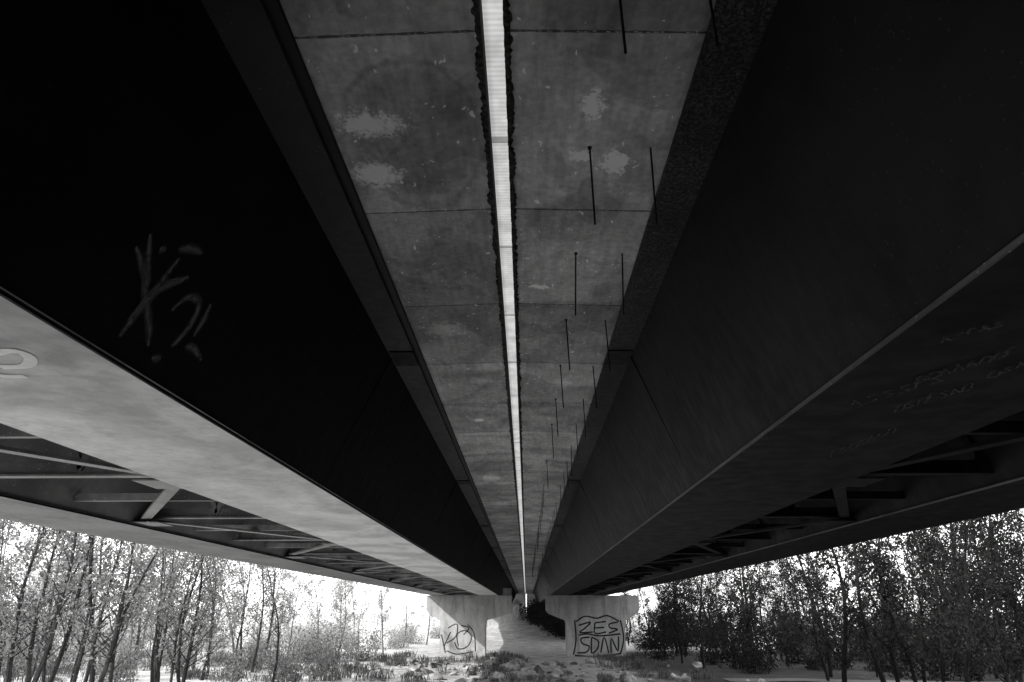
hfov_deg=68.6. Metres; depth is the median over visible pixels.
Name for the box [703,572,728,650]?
alder tree
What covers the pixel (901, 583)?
alder tree
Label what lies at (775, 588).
alder tree
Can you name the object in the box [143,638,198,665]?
shrub
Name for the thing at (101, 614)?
alder tree
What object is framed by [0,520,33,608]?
alder tree
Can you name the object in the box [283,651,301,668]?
shrub
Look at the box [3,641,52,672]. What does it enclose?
shrub
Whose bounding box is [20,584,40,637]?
alder tree
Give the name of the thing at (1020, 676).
alder tree
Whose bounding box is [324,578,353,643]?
alder tree
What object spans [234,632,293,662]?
shrub
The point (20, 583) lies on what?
alder tree
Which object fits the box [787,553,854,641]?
alder tree
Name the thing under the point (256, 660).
shrub
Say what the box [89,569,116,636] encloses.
alder tree
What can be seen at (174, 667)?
shrub
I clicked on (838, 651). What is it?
shrub
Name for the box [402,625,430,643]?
shrub
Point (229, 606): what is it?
alder tree
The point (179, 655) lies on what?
alder tree
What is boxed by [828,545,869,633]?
alder tree
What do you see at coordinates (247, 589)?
alder tree
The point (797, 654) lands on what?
shrub
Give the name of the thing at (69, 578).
alder tree
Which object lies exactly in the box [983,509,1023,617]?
alder tree
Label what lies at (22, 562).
alder tree
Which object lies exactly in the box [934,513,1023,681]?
alder tree
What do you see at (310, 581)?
alder tree
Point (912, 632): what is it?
shrub
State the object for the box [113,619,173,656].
shrub
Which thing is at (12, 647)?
alder tree
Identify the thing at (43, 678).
alder tree
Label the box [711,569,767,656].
alder tree
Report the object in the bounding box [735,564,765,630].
alder tree
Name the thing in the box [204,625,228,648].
shrub
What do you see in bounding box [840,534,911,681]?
alder tree
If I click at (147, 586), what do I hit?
alder tree
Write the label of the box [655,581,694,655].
alder tree
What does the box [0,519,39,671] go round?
alder tree
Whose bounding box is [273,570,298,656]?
alder tree
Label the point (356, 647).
shrub
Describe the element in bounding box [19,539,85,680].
alder tree
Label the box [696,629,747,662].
shrub
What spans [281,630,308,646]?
shrub
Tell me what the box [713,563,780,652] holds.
alder tree
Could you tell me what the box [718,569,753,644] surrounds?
alder tree
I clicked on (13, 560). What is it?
alder tree
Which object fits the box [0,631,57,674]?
shrub
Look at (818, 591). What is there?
alder tree
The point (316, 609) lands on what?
alder tree
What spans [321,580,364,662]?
alder tree
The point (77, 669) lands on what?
alder tree
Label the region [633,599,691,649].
shrub
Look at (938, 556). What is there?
alder tree
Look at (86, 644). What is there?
shrub
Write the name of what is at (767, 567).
alder tree
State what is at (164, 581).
alder tree
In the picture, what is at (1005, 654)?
alder tree
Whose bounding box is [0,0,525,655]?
highway bridge
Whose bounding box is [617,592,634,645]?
alder tree
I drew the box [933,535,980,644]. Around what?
alder tree
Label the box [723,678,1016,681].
gravel path
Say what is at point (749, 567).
alder tree
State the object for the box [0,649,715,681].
grass
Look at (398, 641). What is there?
shrub
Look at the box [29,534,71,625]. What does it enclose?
alder tree
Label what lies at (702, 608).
alder tree
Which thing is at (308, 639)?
shrub
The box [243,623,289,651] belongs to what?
shrub
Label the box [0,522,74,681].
alder tree
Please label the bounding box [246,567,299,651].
alder tree
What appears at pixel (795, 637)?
shrub
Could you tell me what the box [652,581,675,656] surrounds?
alder tree
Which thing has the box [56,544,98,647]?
alder tree
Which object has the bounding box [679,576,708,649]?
alder tree
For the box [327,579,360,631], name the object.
alder tree
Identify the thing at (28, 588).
alder tree
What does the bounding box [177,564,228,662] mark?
alder tree
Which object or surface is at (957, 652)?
shrub
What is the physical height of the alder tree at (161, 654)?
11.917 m
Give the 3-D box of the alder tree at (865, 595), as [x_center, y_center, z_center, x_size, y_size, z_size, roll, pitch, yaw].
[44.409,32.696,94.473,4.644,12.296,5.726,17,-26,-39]
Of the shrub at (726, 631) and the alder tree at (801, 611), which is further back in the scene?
the shrub at (726, 631)
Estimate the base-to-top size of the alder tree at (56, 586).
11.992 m
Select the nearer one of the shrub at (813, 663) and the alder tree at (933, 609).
the alder tree at (933, 609)
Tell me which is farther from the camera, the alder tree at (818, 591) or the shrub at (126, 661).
the alder tree at (818, 591)
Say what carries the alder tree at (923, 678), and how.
on the ground at (536, 644)
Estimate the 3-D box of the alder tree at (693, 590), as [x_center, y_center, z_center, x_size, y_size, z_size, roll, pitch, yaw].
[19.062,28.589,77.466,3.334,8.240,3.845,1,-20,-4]
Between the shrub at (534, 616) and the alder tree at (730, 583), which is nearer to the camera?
the alder tree at (730, 583)
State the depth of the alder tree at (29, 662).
38.76 m
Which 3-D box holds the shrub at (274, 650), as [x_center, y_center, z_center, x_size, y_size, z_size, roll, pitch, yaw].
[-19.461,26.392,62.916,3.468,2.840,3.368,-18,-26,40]
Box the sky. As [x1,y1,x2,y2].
[0,509,1023,613]
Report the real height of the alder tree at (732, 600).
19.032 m
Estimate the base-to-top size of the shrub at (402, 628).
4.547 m
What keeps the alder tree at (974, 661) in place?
on the ground at (536, 644)
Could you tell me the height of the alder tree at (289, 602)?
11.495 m
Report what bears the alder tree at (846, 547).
on the ground at (536, 644)
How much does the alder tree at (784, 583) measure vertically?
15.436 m
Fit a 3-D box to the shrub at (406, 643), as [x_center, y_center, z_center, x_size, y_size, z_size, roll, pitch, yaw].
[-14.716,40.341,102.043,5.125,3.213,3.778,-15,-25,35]
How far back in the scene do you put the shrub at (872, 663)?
61.98 m
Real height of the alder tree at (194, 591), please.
15.558 m
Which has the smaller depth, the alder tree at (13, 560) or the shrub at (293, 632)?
the alder tree at (13, 560)
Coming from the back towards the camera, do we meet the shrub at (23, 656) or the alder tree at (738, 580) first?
the alder tree at (738, 580)
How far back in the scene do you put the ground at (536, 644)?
74.42 m
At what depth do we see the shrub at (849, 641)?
81.70 m
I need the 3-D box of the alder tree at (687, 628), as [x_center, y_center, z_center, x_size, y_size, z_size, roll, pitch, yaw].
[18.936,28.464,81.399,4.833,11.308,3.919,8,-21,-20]
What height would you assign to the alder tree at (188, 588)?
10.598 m
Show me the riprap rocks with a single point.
(537, 671)
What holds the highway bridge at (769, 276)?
on the ground at (536, 644)
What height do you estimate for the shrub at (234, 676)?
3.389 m
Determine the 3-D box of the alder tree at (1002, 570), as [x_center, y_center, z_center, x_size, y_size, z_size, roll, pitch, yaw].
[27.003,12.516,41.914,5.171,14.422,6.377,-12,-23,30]
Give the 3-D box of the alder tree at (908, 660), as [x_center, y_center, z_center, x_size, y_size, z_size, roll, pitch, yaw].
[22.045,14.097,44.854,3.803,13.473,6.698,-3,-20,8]
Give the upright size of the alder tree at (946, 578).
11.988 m
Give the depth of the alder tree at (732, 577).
73.23 m
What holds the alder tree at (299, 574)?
on the ground at (536, 644)
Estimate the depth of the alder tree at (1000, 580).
48.80 m
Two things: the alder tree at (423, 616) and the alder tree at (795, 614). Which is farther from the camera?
the alder tree at (423, 616)
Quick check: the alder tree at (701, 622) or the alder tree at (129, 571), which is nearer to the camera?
the alder tree at (129, 571)
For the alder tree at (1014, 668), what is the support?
on the ground at (536, 644)
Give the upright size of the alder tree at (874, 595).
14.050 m
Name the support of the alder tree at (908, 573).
on the ground at (536, 644)
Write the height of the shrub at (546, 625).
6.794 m
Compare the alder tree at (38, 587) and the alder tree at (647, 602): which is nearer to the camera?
the alder tree at (38, 587)
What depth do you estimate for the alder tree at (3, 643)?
37.34 m
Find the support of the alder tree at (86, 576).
on the ground at (536, 644)
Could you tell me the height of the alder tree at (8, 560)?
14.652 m
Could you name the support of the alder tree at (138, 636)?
on the ground at (536, 644)
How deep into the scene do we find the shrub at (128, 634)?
104.20 m
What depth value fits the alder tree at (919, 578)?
89.62 m
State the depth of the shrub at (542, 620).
136.28 m
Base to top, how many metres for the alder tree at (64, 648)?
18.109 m
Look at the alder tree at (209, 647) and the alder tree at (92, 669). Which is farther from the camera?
the alder tree at (209, 647)
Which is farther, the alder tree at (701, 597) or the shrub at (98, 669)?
the alder tree at (701, 597)
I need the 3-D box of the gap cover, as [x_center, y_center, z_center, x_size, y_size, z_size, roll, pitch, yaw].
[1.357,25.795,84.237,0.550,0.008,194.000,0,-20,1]
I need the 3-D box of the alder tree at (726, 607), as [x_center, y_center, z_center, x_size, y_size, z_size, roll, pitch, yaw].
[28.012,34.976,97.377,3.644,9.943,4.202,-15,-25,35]
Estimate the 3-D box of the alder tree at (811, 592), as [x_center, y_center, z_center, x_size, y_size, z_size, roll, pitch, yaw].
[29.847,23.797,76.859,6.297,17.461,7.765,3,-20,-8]
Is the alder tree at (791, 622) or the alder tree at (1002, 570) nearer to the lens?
the alder tree at (1002, 570)
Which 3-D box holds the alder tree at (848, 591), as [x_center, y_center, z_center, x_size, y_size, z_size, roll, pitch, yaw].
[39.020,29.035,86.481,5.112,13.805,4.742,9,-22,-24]
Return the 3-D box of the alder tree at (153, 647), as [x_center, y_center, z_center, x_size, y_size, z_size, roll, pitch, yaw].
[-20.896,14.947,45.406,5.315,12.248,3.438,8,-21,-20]
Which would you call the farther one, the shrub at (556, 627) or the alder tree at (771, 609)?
the shrub at (556, 627)
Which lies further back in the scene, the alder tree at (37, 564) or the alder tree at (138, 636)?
the alder tree at (37, 564)
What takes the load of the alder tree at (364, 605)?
on the ground at (536, 644)
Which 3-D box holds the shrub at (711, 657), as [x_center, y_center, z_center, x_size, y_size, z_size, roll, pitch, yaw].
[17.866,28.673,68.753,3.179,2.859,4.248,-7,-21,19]
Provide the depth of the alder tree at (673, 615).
82.53 m
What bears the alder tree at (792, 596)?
on the ground at (536, 644)
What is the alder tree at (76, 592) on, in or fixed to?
on the ground at (536, 644)
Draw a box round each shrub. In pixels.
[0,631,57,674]
[0,659,24,676]
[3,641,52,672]
[4,631,79,676]
[39,636,77,664]
[50,642,87,661]
[62,638,109,663]
[72,632,101,657]
[73,637,145,681]
[83,633,133,668]
[88,648,138,681]
[99,646,140,676]
[108,627,152,647]
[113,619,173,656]
[131,646,167,670]
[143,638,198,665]
[154,631,195,656]
[162,657,186,672]
[163,633,208,673]
[193,634,218,651]
[194,638,262,681]
[197,644,218,666]
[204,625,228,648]
[205,640,243,666]
[213,628,237,645]
[225,633,255,654]
[233,638,274,668]
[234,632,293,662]
[237,633,281,665]
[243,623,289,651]
[245,631,336,681]
[247,625,289,647]
[260,642,291,662]
[262,639,296,667]
[264,625,321,656]
[280,617,316,644]
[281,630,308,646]
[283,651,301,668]
[286,616,342,661]
[286,627,338,661]
[293,630,359,673]
[298,624,340,647]
[298,625,345,666]
[302,616,335,639]
[315,619,392,661]
[327,642,350,665]
[328,621,371,648]
[362,627,393,648]
[385,622,417,641]
[386,615,423,642]
[386,631,408,649]
[387,626,416,647]
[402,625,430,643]
[427,620,439,638]
[429,619,439,638]
[513,598,536,621]
[518,602,528,618]
[525,601,543,624]
[527,598,545,626]
[531,599,550,629]
[535,605,554,631]
[537,605,558,632]
[538,611,562,636]
[540,608,563,636]
[627,629,643,642]
[628,636,653,649]
[631,625,687,660]
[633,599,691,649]
[647,610,704,646]
[650,608,716,645]
[677,642,694,655]
[687,637,721,664]
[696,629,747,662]
[703,603,757,645]
[713,607,801,670]
[719,625,777,674]
[731,616,803,652]
[770,617,809,652]
[773,626,817,663]
[775,617,829,650]
[783,605,871,670]
[799,640,852,670]
[830,620,864,656]
[833,617,892,662]
[850,605,999,680]
[853,635,925,671]
[858,637,888,670]
[875,613,937,659]
[910,601,1005,673]
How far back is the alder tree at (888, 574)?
94.68 m
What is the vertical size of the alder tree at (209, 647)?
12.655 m
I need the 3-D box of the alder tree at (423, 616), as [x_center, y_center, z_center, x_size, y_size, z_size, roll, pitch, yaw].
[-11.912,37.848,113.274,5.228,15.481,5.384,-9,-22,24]
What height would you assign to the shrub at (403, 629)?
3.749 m
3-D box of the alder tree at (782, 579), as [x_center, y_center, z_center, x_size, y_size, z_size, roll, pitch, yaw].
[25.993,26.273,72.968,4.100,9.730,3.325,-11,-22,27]
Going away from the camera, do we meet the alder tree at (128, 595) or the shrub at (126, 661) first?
the shrub at (126, 661)
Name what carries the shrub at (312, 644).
on the ground at (536, 644)
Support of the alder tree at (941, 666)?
on the ground at (536, 644)
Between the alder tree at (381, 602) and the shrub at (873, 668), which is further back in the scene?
the alder tree at (381, 602)
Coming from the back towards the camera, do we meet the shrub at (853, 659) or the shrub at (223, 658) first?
the shrub at (853, 659)
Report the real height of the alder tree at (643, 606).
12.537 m
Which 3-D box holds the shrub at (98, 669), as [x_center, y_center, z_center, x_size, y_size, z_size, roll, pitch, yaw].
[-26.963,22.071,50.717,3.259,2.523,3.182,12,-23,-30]
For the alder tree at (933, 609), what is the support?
on the ground at (536, 644)
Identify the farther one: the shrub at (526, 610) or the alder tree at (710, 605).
the shrub at (526, 610)
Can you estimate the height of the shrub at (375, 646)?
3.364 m
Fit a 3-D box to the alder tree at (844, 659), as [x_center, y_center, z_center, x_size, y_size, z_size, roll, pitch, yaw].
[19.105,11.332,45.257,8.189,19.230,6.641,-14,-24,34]
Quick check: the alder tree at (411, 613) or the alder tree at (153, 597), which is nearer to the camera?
the alder tree at (153, 597)
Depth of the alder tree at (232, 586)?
130.04 m
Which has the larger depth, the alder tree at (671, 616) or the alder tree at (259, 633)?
the alder tree at (671, 616)
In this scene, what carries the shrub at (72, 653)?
on the ground at (536, 644)
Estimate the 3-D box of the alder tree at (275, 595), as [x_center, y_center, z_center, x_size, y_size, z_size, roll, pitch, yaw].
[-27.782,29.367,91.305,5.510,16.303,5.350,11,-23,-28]
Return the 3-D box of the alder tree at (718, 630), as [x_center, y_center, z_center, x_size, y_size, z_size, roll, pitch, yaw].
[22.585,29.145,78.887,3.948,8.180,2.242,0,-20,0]
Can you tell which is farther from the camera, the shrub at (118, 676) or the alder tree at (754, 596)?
the alder tree at (754, 596)
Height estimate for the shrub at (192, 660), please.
3.700 m
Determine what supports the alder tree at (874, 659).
on the ground at (536, 644)
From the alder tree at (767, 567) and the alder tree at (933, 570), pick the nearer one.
the alder tree at (767, 567)
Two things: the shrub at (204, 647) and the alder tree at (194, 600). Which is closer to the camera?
the alder tree at (194, 600)
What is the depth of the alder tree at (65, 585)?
37.45 m
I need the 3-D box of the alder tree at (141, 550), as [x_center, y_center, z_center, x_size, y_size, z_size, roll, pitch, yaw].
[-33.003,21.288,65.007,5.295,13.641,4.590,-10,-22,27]
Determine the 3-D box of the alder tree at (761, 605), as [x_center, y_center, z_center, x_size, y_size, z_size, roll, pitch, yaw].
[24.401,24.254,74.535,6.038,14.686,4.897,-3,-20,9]
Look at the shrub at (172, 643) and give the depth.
78.89 m
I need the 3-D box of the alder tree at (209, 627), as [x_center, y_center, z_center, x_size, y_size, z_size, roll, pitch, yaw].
[-22.920,18.550,54.963,6.228,12.214,6.416,-14,-24,34]
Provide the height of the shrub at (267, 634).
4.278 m
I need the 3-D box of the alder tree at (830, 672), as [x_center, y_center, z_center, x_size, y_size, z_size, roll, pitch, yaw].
[21.975,16.795,58.090,8.397,17.680,4.768,-3,-20,7]
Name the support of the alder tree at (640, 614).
on the ground at (536, 644)
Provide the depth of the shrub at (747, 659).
60.18 m
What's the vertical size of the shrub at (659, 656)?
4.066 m
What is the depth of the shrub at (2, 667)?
54.75 m
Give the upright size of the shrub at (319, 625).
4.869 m
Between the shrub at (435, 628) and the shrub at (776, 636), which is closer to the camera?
the shrub at (776, 636)
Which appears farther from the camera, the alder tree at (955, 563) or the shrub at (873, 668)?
the shrub at (873, 668)
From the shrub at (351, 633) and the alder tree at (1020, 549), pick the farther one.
the shrub at (351, 633)
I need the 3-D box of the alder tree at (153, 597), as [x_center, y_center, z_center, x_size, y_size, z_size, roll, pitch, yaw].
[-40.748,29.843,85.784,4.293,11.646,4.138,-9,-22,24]
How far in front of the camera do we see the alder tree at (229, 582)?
88.78 m
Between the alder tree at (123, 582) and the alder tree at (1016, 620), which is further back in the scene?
the alder tree at (123, 582)
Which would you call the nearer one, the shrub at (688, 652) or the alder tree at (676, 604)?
the alder tree at (676, 604)
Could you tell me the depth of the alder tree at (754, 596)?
70.39 m
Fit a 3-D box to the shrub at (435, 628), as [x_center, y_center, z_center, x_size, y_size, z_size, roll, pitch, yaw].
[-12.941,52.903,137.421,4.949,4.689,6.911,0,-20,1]
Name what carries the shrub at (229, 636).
on the ground at (536, 644)
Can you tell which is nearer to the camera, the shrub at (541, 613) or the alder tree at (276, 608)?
the alder tree at (276, 608)
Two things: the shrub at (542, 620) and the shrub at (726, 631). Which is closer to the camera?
the shrub at (726, 631)
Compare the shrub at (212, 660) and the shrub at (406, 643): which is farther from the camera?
the shrub at (406, 643)
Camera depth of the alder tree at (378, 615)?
121.80 m
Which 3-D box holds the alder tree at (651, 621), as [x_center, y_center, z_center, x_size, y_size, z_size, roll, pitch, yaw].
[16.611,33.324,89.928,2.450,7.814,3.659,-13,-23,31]
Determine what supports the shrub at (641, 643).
on the ground at (536, 644)
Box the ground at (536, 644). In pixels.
[0,613,1023,681]
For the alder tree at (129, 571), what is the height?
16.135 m
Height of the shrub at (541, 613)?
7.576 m
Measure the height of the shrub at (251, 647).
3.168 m
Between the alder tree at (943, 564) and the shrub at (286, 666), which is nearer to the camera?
the shrub at (286, 666)
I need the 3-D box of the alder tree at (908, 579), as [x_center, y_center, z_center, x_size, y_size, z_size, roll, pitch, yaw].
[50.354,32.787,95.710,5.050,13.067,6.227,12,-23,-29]
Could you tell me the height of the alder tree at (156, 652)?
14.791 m
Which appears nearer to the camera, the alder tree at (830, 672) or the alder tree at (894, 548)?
the alder tree at (830, 672)
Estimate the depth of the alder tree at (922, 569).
80.60 m
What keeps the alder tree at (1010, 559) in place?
on the ground at (536, 644)
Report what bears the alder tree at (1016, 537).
on the ground at (536, 644)
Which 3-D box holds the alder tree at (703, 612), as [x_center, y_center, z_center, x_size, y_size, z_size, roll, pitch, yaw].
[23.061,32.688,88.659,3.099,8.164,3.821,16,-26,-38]
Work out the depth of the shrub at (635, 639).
116.14 m
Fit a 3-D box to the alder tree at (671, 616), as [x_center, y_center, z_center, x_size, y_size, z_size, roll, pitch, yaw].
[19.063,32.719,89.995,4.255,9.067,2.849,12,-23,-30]
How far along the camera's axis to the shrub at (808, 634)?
93.42 m
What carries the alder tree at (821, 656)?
on the ground at (536, 644)
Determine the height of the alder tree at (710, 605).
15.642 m
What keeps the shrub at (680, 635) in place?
on the ground at (536, 644)
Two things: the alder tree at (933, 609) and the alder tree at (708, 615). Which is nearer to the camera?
the alder tree at (933, 609)
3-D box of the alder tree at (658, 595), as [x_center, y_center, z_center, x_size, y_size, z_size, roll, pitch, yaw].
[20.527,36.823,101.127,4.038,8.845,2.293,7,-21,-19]
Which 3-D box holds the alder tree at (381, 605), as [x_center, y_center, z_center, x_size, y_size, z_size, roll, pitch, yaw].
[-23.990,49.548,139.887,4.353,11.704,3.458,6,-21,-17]
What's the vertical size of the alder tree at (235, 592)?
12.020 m
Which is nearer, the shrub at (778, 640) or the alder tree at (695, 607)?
the shrub at (778, 640)
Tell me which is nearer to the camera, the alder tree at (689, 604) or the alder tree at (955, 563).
the alder tree at (955, 563)
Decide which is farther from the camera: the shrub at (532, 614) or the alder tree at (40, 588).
the shrub at (532, 614)
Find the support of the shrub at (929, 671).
on the ground at (536, 644)
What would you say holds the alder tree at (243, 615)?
on the ground at (536, 644)
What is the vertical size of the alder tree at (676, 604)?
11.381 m
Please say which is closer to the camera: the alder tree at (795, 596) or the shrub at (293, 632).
the alder tree at (795, 596)
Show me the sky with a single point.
(399, 603)
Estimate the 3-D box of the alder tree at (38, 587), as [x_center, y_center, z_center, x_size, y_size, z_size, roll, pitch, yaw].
[-31.295,17.096,50.986,4.461,12.017,3.709,14,-24,-34]
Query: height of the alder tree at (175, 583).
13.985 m
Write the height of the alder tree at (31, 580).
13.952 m
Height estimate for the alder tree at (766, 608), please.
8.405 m
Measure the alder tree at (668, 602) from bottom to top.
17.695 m
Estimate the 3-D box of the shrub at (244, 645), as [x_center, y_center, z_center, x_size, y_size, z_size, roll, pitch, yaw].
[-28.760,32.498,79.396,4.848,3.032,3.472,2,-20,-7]
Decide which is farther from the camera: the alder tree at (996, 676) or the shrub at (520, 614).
the shrub at (520, 614)
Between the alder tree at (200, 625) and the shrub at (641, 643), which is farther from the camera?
the shrub at (641, 643)
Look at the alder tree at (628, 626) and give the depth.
115.39 m
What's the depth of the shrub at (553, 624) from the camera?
127.50 m
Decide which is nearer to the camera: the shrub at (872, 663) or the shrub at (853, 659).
the shrub at (872, 663)
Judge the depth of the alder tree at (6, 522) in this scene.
36.00 m
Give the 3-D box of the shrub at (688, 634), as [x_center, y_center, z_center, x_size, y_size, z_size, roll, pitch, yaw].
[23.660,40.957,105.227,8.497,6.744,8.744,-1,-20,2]
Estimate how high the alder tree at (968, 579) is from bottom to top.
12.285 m
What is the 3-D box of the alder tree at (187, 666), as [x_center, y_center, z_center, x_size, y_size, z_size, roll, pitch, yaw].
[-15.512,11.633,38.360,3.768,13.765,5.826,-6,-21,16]
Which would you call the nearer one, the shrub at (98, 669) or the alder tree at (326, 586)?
the shrub at (98, 669)
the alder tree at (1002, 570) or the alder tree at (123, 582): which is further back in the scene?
the alder tree at (123, 582)
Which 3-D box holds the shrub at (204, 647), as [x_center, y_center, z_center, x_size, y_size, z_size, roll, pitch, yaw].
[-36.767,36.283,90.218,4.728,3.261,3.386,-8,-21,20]
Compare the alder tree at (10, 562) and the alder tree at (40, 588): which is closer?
the alder tree at (10, 562)
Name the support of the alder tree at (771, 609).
on the ground at (536, 644)
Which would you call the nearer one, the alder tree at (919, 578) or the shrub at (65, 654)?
the shrub at (65, 654)
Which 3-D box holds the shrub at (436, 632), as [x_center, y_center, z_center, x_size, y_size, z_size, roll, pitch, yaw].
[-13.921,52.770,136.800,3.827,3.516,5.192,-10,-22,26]
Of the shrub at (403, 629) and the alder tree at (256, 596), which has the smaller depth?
the alder tree at (256, 596)
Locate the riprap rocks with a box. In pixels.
[291,657,765,681]
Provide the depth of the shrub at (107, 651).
62.87 m
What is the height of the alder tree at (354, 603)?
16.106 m
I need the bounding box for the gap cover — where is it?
[482,0,525,591]
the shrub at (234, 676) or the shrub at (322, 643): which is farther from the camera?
the shrub at (322, 643)
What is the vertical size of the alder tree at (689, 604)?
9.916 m
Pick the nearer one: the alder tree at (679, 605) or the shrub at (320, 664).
the shrub at (320, 664)
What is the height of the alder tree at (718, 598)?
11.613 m
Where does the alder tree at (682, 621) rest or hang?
on the ground at (536, 644)
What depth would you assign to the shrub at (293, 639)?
75.78 m
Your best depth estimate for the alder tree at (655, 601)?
101.25 m
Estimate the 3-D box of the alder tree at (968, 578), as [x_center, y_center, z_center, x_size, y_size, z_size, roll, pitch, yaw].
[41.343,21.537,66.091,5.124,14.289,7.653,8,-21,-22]
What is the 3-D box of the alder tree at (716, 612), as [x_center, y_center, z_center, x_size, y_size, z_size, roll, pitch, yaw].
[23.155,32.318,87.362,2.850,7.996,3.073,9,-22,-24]
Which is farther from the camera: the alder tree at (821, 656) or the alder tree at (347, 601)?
the alder tree at (347, 601)
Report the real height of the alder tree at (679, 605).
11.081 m
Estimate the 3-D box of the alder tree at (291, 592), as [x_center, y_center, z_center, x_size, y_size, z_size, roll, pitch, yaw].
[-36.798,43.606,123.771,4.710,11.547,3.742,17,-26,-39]
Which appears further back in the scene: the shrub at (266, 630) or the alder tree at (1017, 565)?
the shrub at (266, 630)
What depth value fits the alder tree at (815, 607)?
63.36 m
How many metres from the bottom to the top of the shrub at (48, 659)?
3.878 m
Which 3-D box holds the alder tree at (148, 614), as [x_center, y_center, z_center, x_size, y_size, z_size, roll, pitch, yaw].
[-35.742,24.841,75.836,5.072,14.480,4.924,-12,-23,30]
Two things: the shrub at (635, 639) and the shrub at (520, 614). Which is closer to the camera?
the shrub at (635, 639)
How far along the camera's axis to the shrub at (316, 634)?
89.12 m
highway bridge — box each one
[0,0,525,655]
[503,0,1023,656]
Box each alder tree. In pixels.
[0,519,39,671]
[0,519,42,660]
[0,520,16,571]
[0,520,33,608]
[0,521,32,641]
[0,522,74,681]
[0,523,98,681]
[0,525,86,681]
[0,547,48,677]
[1,530,41,618]
[1,532,120,681]
[6,530,113,681]
[6,531,81,654]
[8,568,45,634]
[10,565,41,604]
[12,555,46,626]
[15,525,57,609]
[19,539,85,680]
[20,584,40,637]
[22,564,55,639]
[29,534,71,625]
[32,541,192,681]
[37,533,117,681]
[38,533,115,681]
[42,556,66,624]
[48,534,139,681]
[50,531,86,646]
[51,537,110,633]
[54,537,164,681]
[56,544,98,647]
[58,536,166,681]
[60,545,96,662]
[61,530,181,681]
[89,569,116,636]
[95,547,155,658]
[97,541,157,633]
[113,541,157,656]
[118,542,168,663]
[118,548,206,681]
[128,552,174,660]
[137,549,196,681]
[137,550,211,677]
[138,545,198,681]
[139,547,193,656]
[140,556,243,681]
[142,560,168,647]
[144,552,233,681]
[152,551,225,681]
[159,550,193,627]
[176,559,207,640]
[177,558,250,669]
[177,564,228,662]
[183,555,252,677]
[186,552,240,679]
[202,559,262,663]
[208,574,230,650]
[216,560,259,663]
[225,560,250,638]
[225,563,291,672]
[225,570,244,625]
[230,563,266,664]
[238,565,302,681]
[241,565,272,632]
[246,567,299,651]
[253,568,286,630]
[266,571,312,658]
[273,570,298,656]
[281,574,299,639]
[285,571,306,636]
[297,575,319,627]
[299,574,343,650]
[302,576,333,632]
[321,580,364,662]
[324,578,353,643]
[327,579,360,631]
[328,582,357,641]
[346,582,369,643]
[350,584,379,651]
[367,590,385,640]
[373,586,393,637]
[373,586,400,653]
[391,588,423,647]
[409,593,435,644]
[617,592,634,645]
[621,592,635,641]
[627,589,660,649]
[630,589,647,641]
[637,588,660,646]
[641,588,653,623]
[647,580,695,655]
[648,578,698,618]
[651,585,666,643]
[651,585,669,614]
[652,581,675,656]
[653,585,677,650]
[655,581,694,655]
[656,579,703,662]
[662,580,680,650]
[663,581,688,652]
[667,583,689,650]
[671,578,708,656]
[678,578,699,634]
[679,572,727,668]
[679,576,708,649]
[680,577,708,657]
[682,573,713,648]
[688,571,733,649]
[691,584,720,642]
[692,576,720,638]
[693,584,721,651]
[698,583,719,649]
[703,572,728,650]
[706,570,731,646]
[706,585,732,659]
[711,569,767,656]
[711,582,742,644]
[712,562,784,657]
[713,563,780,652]
[713,572,738,659]
[714,566,779,662]
[716,579,739,645]
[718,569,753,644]
[723,566,764,651]
[727,563,763,651]
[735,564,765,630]
[736,562,780,656]
[754,562,791,661]
[756,591,773,628]
[760,560,795,663]
[761,589,775,641]
[763,551,854,676]
[763,561,786,626]
[764,557,810,638]
[768,553,841,680]
[768,579,800,664]
[770,554,803,620]
[773,562,811,647]
[777,552,841,643]
[777,556,810,635]
[780,537,918,681]
[780,551,840,630]
[782,601,801,655]
[786,553,839,661]
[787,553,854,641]
[793,554,842,635]
[795,540,906,681]
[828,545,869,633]
[832,544,874,654]
[835,542,923,681]
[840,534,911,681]
[841,542,919,646]
[848,565,876,636]
[852,537,939,681]
[867,531,958,681]
[871,546,900,606]
[881,529,981,681]
[881,535,928,642]
[884,535,905,603]
[889,527,982,631]
[891,519,1023,681]
[893,535,930,623]
[893,546,920,621]
[894,527,945,626]
[900,528,950,659]
[902,527,956,627]
[914,526,951,627]
[916,520,1005,680]
[918,541,959,634]
[919,517,1010,681]
[920,523,1006,674]
[923,526,950,620]
[930,518,1023,681]
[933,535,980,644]
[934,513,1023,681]
[936,521,999,668]
[938,520,1020,679]
[941,510,1023,681]
[946,524,989,669]
[947,519,1022,678]
[950,508,1023,681]
[953,512,1023,640]
[958,510,1023,673]
[972,511,1023,634]
[979,508,1023,670]
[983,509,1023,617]
[996,513,1023,607]
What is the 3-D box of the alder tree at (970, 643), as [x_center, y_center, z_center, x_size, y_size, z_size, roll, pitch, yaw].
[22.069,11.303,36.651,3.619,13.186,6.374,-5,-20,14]
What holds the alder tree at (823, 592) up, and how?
on the ground at (536, 644)
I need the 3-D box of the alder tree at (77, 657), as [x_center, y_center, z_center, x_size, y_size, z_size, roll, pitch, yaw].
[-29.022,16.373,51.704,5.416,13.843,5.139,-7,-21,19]
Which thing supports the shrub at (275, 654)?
on the ground at (536, 644)
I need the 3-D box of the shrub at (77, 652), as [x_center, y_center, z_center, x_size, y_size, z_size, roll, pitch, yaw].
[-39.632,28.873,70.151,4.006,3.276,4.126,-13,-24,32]
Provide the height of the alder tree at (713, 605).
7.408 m
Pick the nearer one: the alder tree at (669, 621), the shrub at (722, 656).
the shrub at (722, 656)
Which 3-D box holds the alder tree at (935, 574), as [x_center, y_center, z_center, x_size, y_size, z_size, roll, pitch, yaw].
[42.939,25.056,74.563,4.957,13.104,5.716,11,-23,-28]
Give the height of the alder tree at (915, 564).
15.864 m

